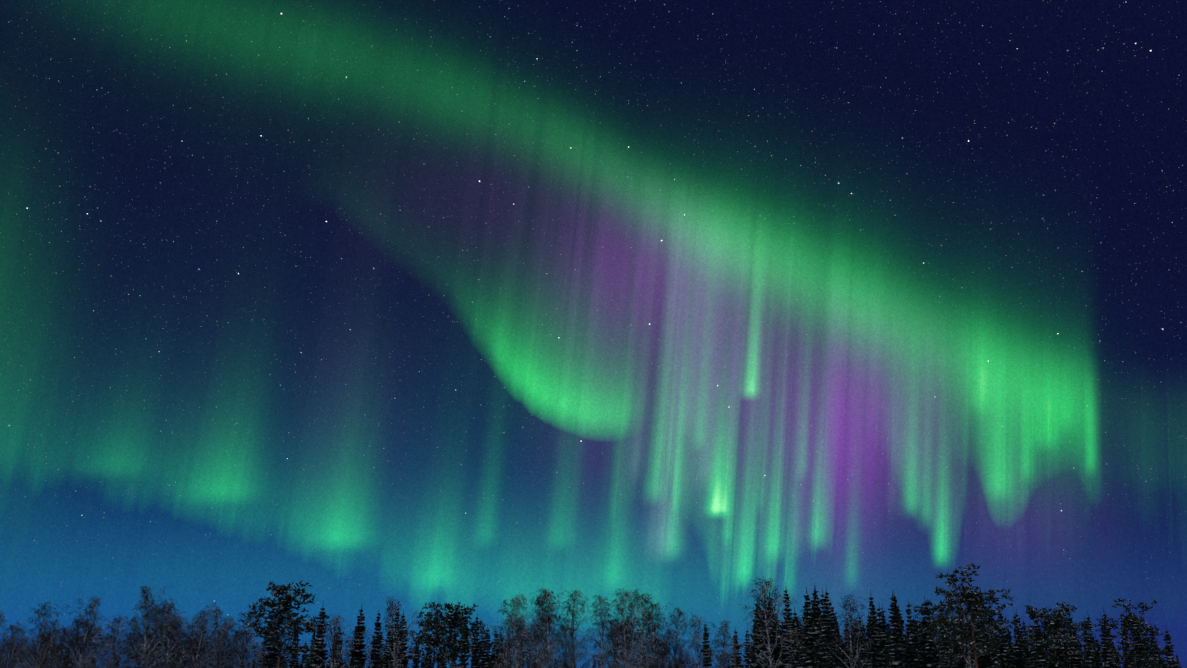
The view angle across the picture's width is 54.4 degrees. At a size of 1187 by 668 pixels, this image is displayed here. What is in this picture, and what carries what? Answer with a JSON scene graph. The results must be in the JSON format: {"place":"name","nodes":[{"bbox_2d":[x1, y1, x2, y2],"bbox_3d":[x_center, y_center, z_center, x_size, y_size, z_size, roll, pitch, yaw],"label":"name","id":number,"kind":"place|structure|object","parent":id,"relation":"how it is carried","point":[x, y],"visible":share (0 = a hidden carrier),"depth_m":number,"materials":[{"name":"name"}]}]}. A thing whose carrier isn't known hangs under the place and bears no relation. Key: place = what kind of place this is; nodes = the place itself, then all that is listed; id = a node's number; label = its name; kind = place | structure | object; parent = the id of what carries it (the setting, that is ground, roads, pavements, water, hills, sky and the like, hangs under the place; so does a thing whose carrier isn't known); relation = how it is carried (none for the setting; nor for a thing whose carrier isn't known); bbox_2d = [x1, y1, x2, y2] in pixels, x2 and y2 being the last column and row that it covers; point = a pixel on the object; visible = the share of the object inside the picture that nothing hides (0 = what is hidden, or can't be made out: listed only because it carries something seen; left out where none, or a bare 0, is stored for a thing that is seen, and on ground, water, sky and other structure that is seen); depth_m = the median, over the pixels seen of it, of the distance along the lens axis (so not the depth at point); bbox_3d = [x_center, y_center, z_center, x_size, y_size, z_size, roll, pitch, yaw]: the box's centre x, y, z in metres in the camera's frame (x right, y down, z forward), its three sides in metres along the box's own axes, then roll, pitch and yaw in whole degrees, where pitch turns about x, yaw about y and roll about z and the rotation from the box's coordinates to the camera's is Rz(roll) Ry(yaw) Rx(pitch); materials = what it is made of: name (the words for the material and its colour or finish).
{"place":"outdoors","nodes":[
{"label":"outdoors","id":0,"kind":"place"},
{"bbox_2d":[0,0,1186,667],"label":"sky","id":1,"kind":"structure","parent":0,"point":[483,303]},
{"bbox_3d":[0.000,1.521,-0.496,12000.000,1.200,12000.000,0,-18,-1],"label":"snowy ground","id":2,"kind":"object","parent":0,"visible":0},
{"bbox_2d":[0,632,31,667],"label":"birch tree","id":3,"kind":"object","parent":2,"relation":"on","point":[4,660],"visible":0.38,"depth_m":115.53,"materials":[{"name":"grey plant"}]},
{"bbox_2d":[0,620,32,667],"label":"birch tree","id":4,"kind":"object","parent":2,"relation":"on","point":[14,643],"visible":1,"depth_m":100.39,"materials":[{"name":"grey plant"}]},
{"bbox_2d":[1,598,66,667],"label":"birch tree","id":5,"kind":"object","parent":2,"relation":"on","point":[38,650],"visible":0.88,"depth_m":103.86,"materials":[{"name":"grey plant"}]},
{"bbox_2d":[19,617,70,667],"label":"birch tree","id":6,"kind":"object","parent":2,"relation":"on","point":[51,627],"visible":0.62,"depth_m":114.78,"materials":[{"name":"grey plant"}]},
{"bbox_2d":[34,629,70,667],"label":"birch tree","id":7,"kind":"object","parent":2,"relation":"on","point":[64,639],"visible":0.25,"depth_m":119.17,"materials":[{"name":"grey plant"}]},
{"bbox_2d":[44,625,80,665],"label":"birch tree","id":8,"kind":"object","parent":2,"relation":"on","point":[67,629],"visible":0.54,"depth_m":120.09,"materials":[{"name":"grey plant"}]},
{"bbox_2d":[49,616,107,667],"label":"birch tree","id":9,"kind":"object","parent":2,"relation":"on","point":[80,637],"visible":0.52,"depth_m":116.58,"materials":[{"name":"grey plant"}]},
{"bbox_2d":[45,595,122,667],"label":"birch tree","id":10,"kind":"object","parent":2,"relation":"on","point":[79,664],"visible":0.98,"depth_m":105.96,"materials":[{"name":"grey plant"}]},
{"bbox_2d":[74,624,108,667],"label":"birch tree","id":11,"kind":"object","parent":2,"relation":"on","point":[90,661],"visible":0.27,"depth_m":138.47,"materials":[{"name":"grey plant"}]},
{"bbox_2d":[93,633,124,667],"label":"birch tree","id":12,"kind":"object","parent":2,"relation":"on","point":[108,655],"visible":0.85,"depth_m":113.71,"materials":[{"name":"grey plant"}]},
{"bbox_2d":[81,616,157,667],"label":"birch tree","id":13,"kind":"object","parent":2,"relation":"on","point":[113,640],"visible":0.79,"depth_m":115.79,"materials":[{"name":"grey plant"}]},
{"bbox_2d":[102,617,161,667],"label":"birch tree","id":14,"kind":"object","parent":2,"relation":"on","point":[135,646],"visible":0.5,"depth_m":117.24,"materials":[{"name":"grey plant"}]},
{"bbox_2d":[113,628,162,667],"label":"birch tree","id":15,"kind":"object","parent":2,"relation":"on","point":[147,649],"visible":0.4,"depth_m":128.66,"materials":[{"name":"grey plant"}]},
{"bbox_2d":[104,584,183,667],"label":"birch tree","id":16,"kind":"object","parent":2,"relation":"on","point":[148,614],"visible":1,"depth_m":110.79,"materials":[{"name":"grey plant"}]},
{"bbox_2d":[120,602,182,667],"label":"birch tree","id":17,"kind":"object","parent":2,"relation":"on","point":[151,610],"visible":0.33,"depth_m":145.52,"materials":[{"name":"grey plant"}]},
{"bbox_2d":[141,598,191,667],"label":"birch tree","id":18,"kind":"object","parent":2,"relation":"on","point":[160,610],"visible":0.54,"depth_m":130.05,"materials":[{"name":"grey plant"}]},
{"bbox_2d":[150,608,203,667],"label":"birch tree","id":19,"kind":"object","parent":2,"relation":"on","point":[173,636],"visible":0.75,"depth_m":114.92,"materials":[{"name":"grey plant"}]},
{"bbox_2d":[166,628,215,667],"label":"birch tree","id":20,"kind":"object","parent":2,"relation":"on","point":[204,647],"visible":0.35,"depth_m":116.03,"materials":[{"name":"grey plant"}]},
{"bbox_2d":[154,605,232,667],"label":"birch tree","id":21,"kind":"object","parent":2,"relation":"on","point":[201,641],"visible":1,"depth_m":111.92,"materials":[{"name":"grey plant"}]},
{"bbox_2d":[174,615,225,667],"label":"birch tree","id":22,"kind":"object","parent":2,"relation":"on","point":[205,662],"visible":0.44,"depth_m":117.94,"materials":[{"name":"grey plant"}]},
{"bbox_2d":[186,602,252,667],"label":"birch tree","id":23,"kind":"object","parent":2,"relation":"on","point":[216,628],"visible":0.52,"depth_m":123.98,"materials":[{"name":"grey plant"}]},
{"bbox_2d":[205,634,234,667],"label":"birch tree","id":24,"kind":"object","parent":2,"relation":"on","point":[219,651],"visible":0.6,"depth_m":121.22,"materials":[{"name":"grey plant"}]},
{"bbox_2d":[198,617,247,667],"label":"birch tree","id":25,"kind":"object","parent":2,"relation":"on","point":[231,622],"visible":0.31,"depth_m":126.91,"materials":[{"name":"grey plant"}]},
{"bbox_2d":[227,628,259,667],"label":"birch tree","id":26,"kind":"object","parent":2,"relation":"on","point":[249,635],"visible":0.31,"depth_m":135.38,"materials":[{"name":"grey plant"}]},
{"bbox_2d":[213,610,274,667],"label":"birch tree","id":27,"kind":"object","parent":2,"relation":"on","point":[240,633],"visible":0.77,"depth_m":121.45,"materials":[{"name":"grey plant"}]},
{"bbox_2d":[241,642,269,667],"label":"birch tree","id":28,"kind":"object","parent":2,"relation":"on","point":[256,653],"visible":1,"depth_m":116.19,"materials":[{"name":"grey plant"}]},
{"bbox_2d":[260,610,277,667],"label":"spruce tree","id":29,"kind":"object","parent":2,"relation":"on","point":[270,662],"visible":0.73,"depth_m":131.76,"materials":[{"name":"black plant"}]},
{"bbox_2d":[238,581,329,667],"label":"pine tree","id":30,"kind":"object","parent":2,"relation":"on","point":[284,608],"visible":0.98,"depth_m":114.35,"materials":[{"name":"black plant"}]},
{"bbox_2d":[288,616,300,667],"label":"spruce tree","id":31,"kind":"object","parent":2,"relation":"on","point":[293,653],"visible":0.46,"depth_m":167.46,"materials":[{"name":"black plant"}]},
{"bbox_2d":[309,600,328,667],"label":"spruce tree","id":32,"kind":"object","parent":2,"relation":"on","point":[319,631],"visible":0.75,"depth_m":109.21,"materials":[{"name":"black plant"}]},
{"bbox_2d":[300,613,354,667],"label":"birch tree","id":33,"kind":"object","parent":2,"relation":"on","point":[334,624],"visible":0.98,"depth_m":108.20,"materials":[{"name":"grey plant"}]},
{"bbox_2d":[347,606,366,667],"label":"spruce tree","id":34,"kind":"object","parent":2,"relation":"on","point":[359,661],"visible":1,"depth_m":110.12,"materials":[{"name":"black plant"}]},
{"bbox_2d":[340,625,382,667],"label":"birch tree","id":35,"kind":"object","parent":2,"relation":"on","point":[359,642],"visible":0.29,"depth_m":138.38,"materials":[{"name":"grey plant"}]},
{"bbox_2d":[368,613,381,667],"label":"spruce tree","id":36,"kind":"object","parent":2,"relation":"on","point":[376,637],"visible":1,"depth_m":113.86,"materials":[{"name":"black plant"}]},
{"bbox_2d":[383,620,396,667],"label":"spruce tree","id":37,"kind":"object","parent":2,"relation":"on","point":[389,640],"visible":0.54,"depth_m":134.94,"materials":[{"name":"black plant"}]},
{"bbox_2d":[362,598,424,667],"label":"birch tree","id":38,"kind":"object","parent":2,"relation":"on","point":[389,614],"visible":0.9,"depth_m":126.64,"materials":[{"name":"grey plant"}]},
{"bbox_2d":[398,610,408,666],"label":"spruce tree","id":39,"kind":"object","parent":2,"relation":"on","point":[403,638],"visible":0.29,"depth_m":157.54,"materials":[{"name":"black plant"}]},
{"bbox_2d":[412,635,420,667],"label":"spruce tree","id":40,"kind":"object","parent":2,"relation":"on","point":[415,660],"visible":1,"depth_m":112.58,"materials":[{"name":"black plant"}]},
{"bbox_2d":[397,601,473,667],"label":"pine tree","id":41,"kind":"object","parent":2,"relation":"on","point":[429,622],"visible":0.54,"depth_m":128.58,"materials":[{"name":"black plant"}]},
{"bbox_2d":[423,601,485,667],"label":"pine tree","id":42,"kind":"object","parent":2,"relation":"on","point":[456,616],"visible":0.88,"depth_m":127.22,"materials":[{"name":"black plant"}]},
{"bbox_2d":[458,616,468,667],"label":"spruce tree","id":43,"kind":"object","parent":2,"relation":"on","point":[464,657],"visible":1,"depth_m":114.12,"materials":[{"name":"black plant"}]},
{"bbox_2d":[470,615,481,667],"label":"spruce tree","id":44,"kind":"object","parent":2,"relation":"on","point":[475,652],"visible":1,"depth_m":123.03,"materials":[{"name":"black plant"}]},
{"bbox_2d":[480,625,491,667],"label":"spruce tree","id":45,"kind":"object","parent":2,"relation":"on","point":[485,659],"visible":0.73,"depth_m":128.54,"materials":[{"name":"black plant"}]},
{"bbox_2d":[489,631,499,667],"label":"spruce tree","id":46,"kind":"object","parent":2,"relation":"on","point":[492,658],"visible":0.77,"depth_m":118.38,"materials":[{"name":"black plant"}]},
{"bbox_2d":[482,614,530,667],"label":"birch tree","id":47,"kind":"object","parent":2,"relation":"on","point":[504,662],"visible":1,"depth_m":111.86,"materials":[{"name":"grey plant"}]},
{"bbox_2d":[480,592,555,667],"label":"birch tree","id":48,"kind":"object","parent":2,"relation":"on","point":[512,601],"visible":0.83,"depth_m":125.21,"materials":[{"name":"grey plant"}]},
{"bbox_2d":[501,624,539,667],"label":"birch tree","id":49,"kind":"object","parent":2,"relation":"on","point":[522,663],"visible":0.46,"depth_m":139.07,"materials":[{"name":"grey plant"}]},
{"bbox_2d":[502,588,582,667],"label":"birch tree","id":50,"kind":"object","parent":2,"relation":"on","point":[547,624],"visible":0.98,"depth_m":117.56,"materials":[{"name":"grey plant"}]},
{"bbox_2d":[519,589,579,667],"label":"birch tree","id":51,"kind":"object","parent":2,"relation":"on","point":[543,642],"visible":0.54,"depth_m":121.25,"materials":[{"name":"grey plant"}]},
{"bbox_2d":[551,623,589,667],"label":"birch tree","id":52,"kind":"object","parent":2,"relation":"on","point":[569,635],"visible":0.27,"depth_m":159.33,"materials":[{"name":"grey plant"}]},
{"bbox_2d":[550,591,608,667],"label":"birch tree","id":53,"kind":"object","parent":2,"relation":"on","point":[573,614],"visible":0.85,"depth_m":124.77,"materials":[{"name":"grey plant"}]},
{"bbox_2d":[557,595,633,667],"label":"birch tree","id":54,"kind":"object","parent":2,"relation":"on","point":[602,634],"visible":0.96,"depth_m":112.74,"materials":[{"name":"grey plant"}]},
{"bbox_2d":[586,624,630,667],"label":"birch tree","id":55,"kind":"object","parent":2,"relation":"on","point":[609,643],"visible":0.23,"depth_m":165.58,"materials":[{"name":"grey plant"}]},
{"bbox_2d":[604,621,649,667],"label":"birch tree","id":56,"kind":"object","parent":2,"relation":"on","point":[626,645],"visible":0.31,"depth_m":162.04,"materials":[{"name":"grey plant"}]},
{"bbox_2d":[596,588,659,667],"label":"birch tree","id":57,"kind":"object","parent":2,"relation":"on","point":[629,607],"visible":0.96,"depth_m":113.50,"materials":[{"name":"grey plant"}]},
{"bbox_2d":[603,588,676,667],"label":"birch tree","id":58,"kind":"object","parent":2,"relation":"on","point":[644,600],"visible":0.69,"depth_m":123.47,"materials":[{"name":"grey plant"}]},
{"bbox_2d":[611,600,679,667],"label":"birch tree","id":59,"kind":"object","parent":2,"relation":"on","point":[653,631],"visible":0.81,"depth_m":123.50,"materials":[{"name":"grey plant"}]},
{"bbox_2d":[648,606,702,667],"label":"birch tree","id":60,"kind":"object","parent":2,"relation":"on","point":[674,631],"visible":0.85,"depth_m":129.64,"materials":[{"name":"grey plant"}]},
{"bbox_2d":[679,612,725,667],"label":"birch tree","id":61,"kind":"object","parent":2,"relation":"on","point":[696,638],"visible":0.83,"depth_m":128.75,"materials":[{"name":"grey plant"}]},
{"bbox_2d":[701,623,711,667],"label":"spruce tree","id":62,"kind":"object","parent":2,"relation":"on","point":[706,645],"visible":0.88,"depth_m":121.11,"materials":[{"name":"black plant"}]},
{"bbox_2d":[696,620,749,667],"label":"birch tree","id":63,"kind":"object","parent":2,"relation":"on","point":[723,642],"visible":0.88,"depth_m":119.99,"materials":[{"name":"grey plant"}]},
{"bbox_2d":[729,628,743,667],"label":"spruce tree","id":64,"kind":"object","parent":2,"relation":"on","point":[738,664],"visible":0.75,"depth_m":116.11,"materials":[{"name":"black plant"}]},
{"bbox_2d":[750,602,767,667],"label":"spruce tree","id":65,"kind":"object","parent":2,"relation":"on","point":[754,658],"visible":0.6,"depth_m":102.54,"materials":[{"name":"black plant"}]},
{"bbox_2d":[726,576,803,667],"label":"birch tree","id":66,"kind":"object","parent":2,"relation":"on","point":[766,627],"visible":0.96,"depth_m":100.25,"materials":[{"name":"grey plant"}]},
{"bbox_2d":[769,618,784,666],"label":"spruce tree","id":67,"kind":"object","parent":2,"relation":"on","point":[777,649],"visible":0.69,"depth_m":99.71,"materials":[{"name":"black plant"}]},
{"bbox_2d":[773,621,790,667],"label":"spruce tree","id":68,"kind":"object","parent":2,"relation":"on","point":[784,641],"visible":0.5,"depth_m":106.05,"materials":[{"name":"black plant"}]},
{"bbox_2d":[782,590,791,655],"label":"spruce tree","id":69,"kind":"object","parent":2,"relation":"on","point":[787,610],"visible":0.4,"depth_m":133.40,"materials":[{"name":"black plant"}]},
{"bbox_2d":[789,617,805,667],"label":"spruce tree","id":70,"kind":"object","parent":2,"relation":"on","point":[799,637],"visible":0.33,"depth_m":98.93,"materials":[{"name":"black plant"}]},
{"bbox_2d":[797,587,820,667],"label":"spruce tree","id":71,"kind":"object","parent":2,"relation":"on","point":[809,619],"visible":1,"depth_m":89.09,"materials":[{"name":"black plant"}]},
{"bbox_2d":[810,588,826,666],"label":"spruce tree","id":72,"kind":"object","parent":2,"relation":"on","point":[817,618],"visible":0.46,"depth_m":100.89,"materials":[{"name":"black plant"}]},
{"bbox_2d":[817,589,837,667],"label":"spruce tree","id":73,"kind":"object","parent":2,"relation":"on","point":[824,627],"visible":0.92,"depth_m":86.53,"materials":[{"name":"black plant"}]},
{"bbox_2d":[828,604,843,667],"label":"spruce tree","id":74,"kind":"object","parent":2,"relation":"on","point":[832,624],"visible":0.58,"depth_m":93.78,"materials":[{"name":"black plant"}]},
{"bbox_2d":[812,591,876,667],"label":"birch tree","id":75,"kind":"object","parent":2,"relation":"on","point":[856,632],"visible":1,"depth_m":85.01,"materials":[{"name":"grey plant"}]},
{"bbox_2d":[867,590,883,667],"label":"spruce tree","id":76,"kind":"object","parent":2,"relation":"on","point":[875,655],"visible":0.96,"depth_m":87.13,"materials":[{"name":"black plant"}]},
{"bbox_2d":[874,607,890,667],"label":"spruce tree","id":77,"kind":"object","parent":2,"relation":"on","point":[882,631],"visible":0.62,"depth_m":106.31,"materials":[{"name":"black plant"}]},
{"bbox_2d":[885,591,909,667],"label":"spruce tree","id":78,"kind":"object","parent":2,"relation":"on","point":[896,639],"visible":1,"depth_m":81.74,"materials":[{"name":"black plant"}]},
{"bbox_2d":[904,600,923,667],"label":"spruce tree","id":79,"kind":"object","parent":2,"relation":"on","point":[913,657],"visible":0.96,"depth_m":83.14,"materials":[{"name":"black plant"}]},
{"bbox_2d":[900,602,951,660],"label":"pine tree","id":80,"kind":"object","parent":2,"relation":"on","point":[918,623],"visible":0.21,"depth_m":112.75,"materials":[{"name":"black plant"}]},
{"bbox_2d":[919,595,940,667],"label":"spruce tree","id":81,"kind":"object","parent":2,"relation":"on","point":[929,645],"visible":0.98,"depth_m":85.28,"materials":[{"name":"black plant"}]},
{"bbox_2d":[938,610,952,667],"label":"spruce tree","id":82,"kind":"object","parent":2,"relation":"on","point":[943,645],"visible":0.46,"depth_m":82.46,"materials":[{"name":"black plant"}]},
{"bbox_2d":[933,592,981,665],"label":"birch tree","id":83,"kind":"object","parent":2,"relation":"on","point":[944,596],"visible":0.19,"depth_m":101.80,"materials":[{"name":"grey plant"}]},
{"bbox_2d":[919,562,1015,667],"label":"pine tree","id":84,"kind":"object","parent":2,"relation":"on","point":[972,603],"visible":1,"depth_m":75.95,"materials":[{"name":"black plant"}]},
{"bbox_2d":[942,588,1004,667],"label":"birch tree","id":85,"kind":"object","parent":2,"relation":"on","point":[967,662],"visible":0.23,"depth_m":86.27,"materials":[{"name":"grey plant"}]},
{"bbox_2d":[975,606,994,667],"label":"spruce tree","id":86,"kind":"object","parent":2,"relation":"on","point":[982,661],"visible":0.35,"depth_m":79.43,"materials":[{"name":"black plant"}]},
{"bbox_2d":[996,604,1012,667],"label":"spruce tree","id":87,"kind":"object","parent":2,"relation":"on","point":[1004,652],"visible":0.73,"depth_m":86.22,"materials":[{"name":"black plant"}]},
{"bbox_2d":[1005,627,1015,667],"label":"spruce tree","id":88,"kind":"object","parent":2,"relation":"on","point":[1008,635],"visible":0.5,"depth_m":91.94,"materials":[{"name":"black plant"}]},
{"bbox_2d":[1012,612,1026,667],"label":"spruce tree","id":89,"kind":"object","parent":2,"relation":"on","point":[1019,660],"visible":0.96,"depth_m":80.34,"materials":[{"name":"black plant"}]},
{"bbox_2d":[1031,612,1048,667],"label":"spruce tree","id":90,"kind":"object","parent":2,"relation":"on","point":[1039,661],"visible":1,"depth_m":76.45,"materials":[{"name":"black plant"}]},
{"bbox_2d":[1018,604,1084,667],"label":"pine tree","id":91,"kind":"object","parent":2,"relation":"on","point":[1052,622],"visible":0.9,"depth_m":82.11,"materials":[{"name":"black plant"}]},
{"bbox_2d":[1025,602,1097,667],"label":"pine tree","id":92,"kind":"object","parent":2,"relation":"on","point":[1063,627],"visible":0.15,"depth_m":98.25,"materials":[{"name":"black plant"}]},
{"bbox_2d":[1064,616,1083,667],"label":"spruce tree","id":93,"kind":"object","parent":2,"relation":"on","point":[1076,663],"visible":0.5,"depth_m":88.43,"materials":[{"name":"black plant"}]},
{"bbox_2d":[1082,617,1095,667],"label":"spruce tree","id":94,"kind":"object","parent":2,"relation":"on","point":[1089,655],"visible":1,"depth_m":74.55,"materials":[{"name":"black plant"}]},
{"bbox_2d":[1085,616,1100,667],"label":"spruce tree","id":95,"kind":"object","parent":2,"relation":"on","point":[1092,639],"visible":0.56,"depth_m":102.39,"materials":[{"name":"black plant"}]},
{"bbox_2d":[1099,617,1112,667],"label":"spruce tree","id":96,"kind":"object","parent":2,"relation":"on","point":[1105,651],"visible":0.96,"depth_m":81.27,"materials":[{"name":"black plant"}]},
{"bbox_2d":[1094,598,1169,667],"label":"pine tree","id":97,"kind":"object","parent":2,"relation":"on","point":[1129,618],"visible":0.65,"depth_m":108.34,"materials":[{"name":"black plant"}]},
{"bbox_2d":[1133,614,1147,667],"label":"spruce tree","id":98,"kind":"object","parent":2,"relation":"on","point":[1138,648],"visible":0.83,"depth_m":85.89,"materials":[{"name":"black plant"}]},
{"bbox_2d":[1148,620,1163,667],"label":"spruce tree","id":99,"kind":"object","parent":2,"relation":"on","point":[1154,648],"visible":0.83,"depth_m":82.94,"materials":[{"name":"black plant"}]},
{"bbox_2d":[1163,629,1178,667],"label":"spruce tree","id":100,"kind":"object","parent":2,"relation":"on","point":[1168,646],"visible":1,"depth_m":97.89,"materials":[{"name":"black plant"}]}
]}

